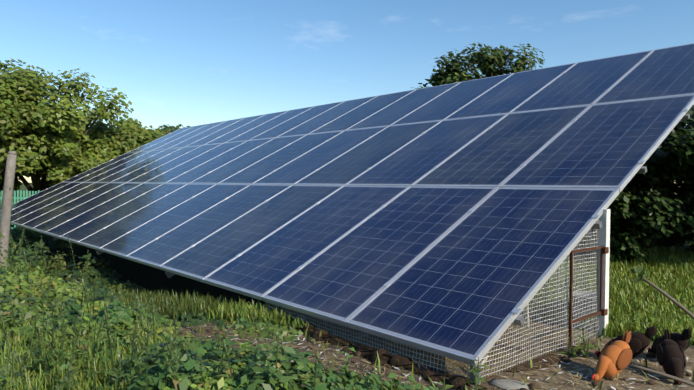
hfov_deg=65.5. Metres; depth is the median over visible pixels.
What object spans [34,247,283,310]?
soil
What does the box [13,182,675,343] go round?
ground
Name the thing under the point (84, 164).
bush leaves
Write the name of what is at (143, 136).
tree
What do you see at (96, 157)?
bush leaves
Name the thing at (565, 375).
soil patch
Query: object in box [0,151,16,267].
wooden stake
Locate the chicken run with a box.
[266,209,609,384]
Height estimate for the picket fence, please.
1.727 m
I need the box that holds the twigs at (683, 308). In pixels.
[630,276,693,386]
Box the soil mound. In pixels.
[258,309,487,389]
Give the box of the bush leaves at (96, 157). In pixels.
[27,126,127,178]
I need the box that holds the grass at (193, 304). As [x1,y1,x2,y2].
[0,235,693,389]
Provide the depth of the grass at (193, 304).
4.10 m
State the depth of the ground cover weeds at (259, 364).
3.39 m
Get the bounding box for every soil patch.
[149,318,501,389]
[370,315,586,370]
[494,337,693,389]
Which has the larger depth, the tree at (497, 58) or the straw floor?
the tree at (497, 58)
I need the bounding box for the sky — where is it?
[0,0,693,182]
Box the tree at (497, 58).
[415,42,544,88]
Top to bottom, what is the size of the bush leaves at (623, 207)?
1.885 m
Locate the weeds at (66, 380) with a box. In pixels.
[0,225,680,389]
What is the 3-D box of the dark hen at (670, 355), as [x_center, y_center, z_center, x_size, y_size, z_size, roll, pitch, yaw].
[1.776,0.883,2.943,0.133,0.245,0.315,1,1,18]
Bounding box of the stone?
[489,379,528,389]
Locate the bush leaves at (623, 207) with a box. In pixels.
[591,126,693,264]
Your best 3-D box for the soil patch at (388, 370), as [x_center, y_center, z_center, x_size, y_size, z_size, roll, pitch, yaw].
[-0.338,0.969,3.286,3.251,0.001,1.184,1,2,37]
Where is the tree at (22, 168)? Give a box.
[0,70,39,175]
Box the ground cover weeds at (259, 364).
[0,224,693,389]
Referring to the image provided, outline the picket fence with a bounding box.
[0,190,47,236]
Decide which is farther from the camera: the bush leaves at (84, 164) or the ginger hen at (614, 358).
the bush leaves at (84, 164)
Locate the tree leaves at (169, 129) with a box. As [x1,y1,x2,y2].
[159,124,190,134]
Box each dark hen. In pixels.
[595,326,656,358]
[647,328,691,353]
[656,328,685,384]
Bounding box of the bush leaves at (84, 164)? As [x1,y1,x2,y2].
[48,139,116,186]
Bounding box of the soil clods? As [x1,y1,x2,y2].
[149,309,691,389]
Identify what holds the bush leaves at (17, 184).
attached to the tree at (22, 168)
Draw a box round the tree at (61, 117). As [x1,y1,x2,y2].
[0,58,136,194]
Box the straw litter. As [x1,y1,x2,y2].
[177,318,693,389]
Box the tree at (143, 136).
[69,117,168,172]
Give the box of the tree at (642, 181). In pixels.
[576,105,693,253]
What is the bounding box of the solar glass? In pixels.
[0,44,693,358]
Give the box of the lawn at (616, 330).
[520,255,693,345]
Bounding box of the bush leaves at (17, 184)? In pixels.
[0,147,28,227]
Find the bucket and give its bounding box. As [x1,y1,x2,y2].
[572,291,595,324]
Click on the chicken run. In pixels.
(602, 247)
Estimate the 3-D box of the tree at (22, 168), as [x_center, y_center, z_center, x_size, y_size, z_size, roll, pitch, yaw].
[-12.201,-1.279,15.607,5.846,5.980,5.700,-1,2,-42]
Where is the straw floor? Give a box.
[279,309,594,379]
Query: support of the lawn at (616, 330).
on the ground at (23, 187)
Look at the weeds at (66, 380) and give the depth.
2.56 m
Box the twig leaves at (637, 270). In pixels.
[630,266,648,282]
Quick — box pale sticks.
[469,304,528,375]
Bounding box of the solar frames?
[11,43,693,365]
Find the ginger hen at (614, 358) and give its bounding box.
[592,331,632,381]
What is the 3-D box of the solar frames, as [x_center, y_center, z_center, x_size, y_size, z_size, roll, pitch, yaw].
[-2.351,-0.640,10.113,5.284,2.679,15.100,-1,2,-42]
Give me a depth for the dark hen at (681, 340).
3.10 m
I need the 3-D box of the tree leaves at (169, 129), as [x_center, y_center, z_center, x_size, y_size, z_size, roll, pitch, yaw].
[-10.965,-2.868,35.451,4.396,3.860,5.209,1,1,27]
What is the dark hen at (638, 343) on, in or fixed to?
on the soil patch at (565, 375)
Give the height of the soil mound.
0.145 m

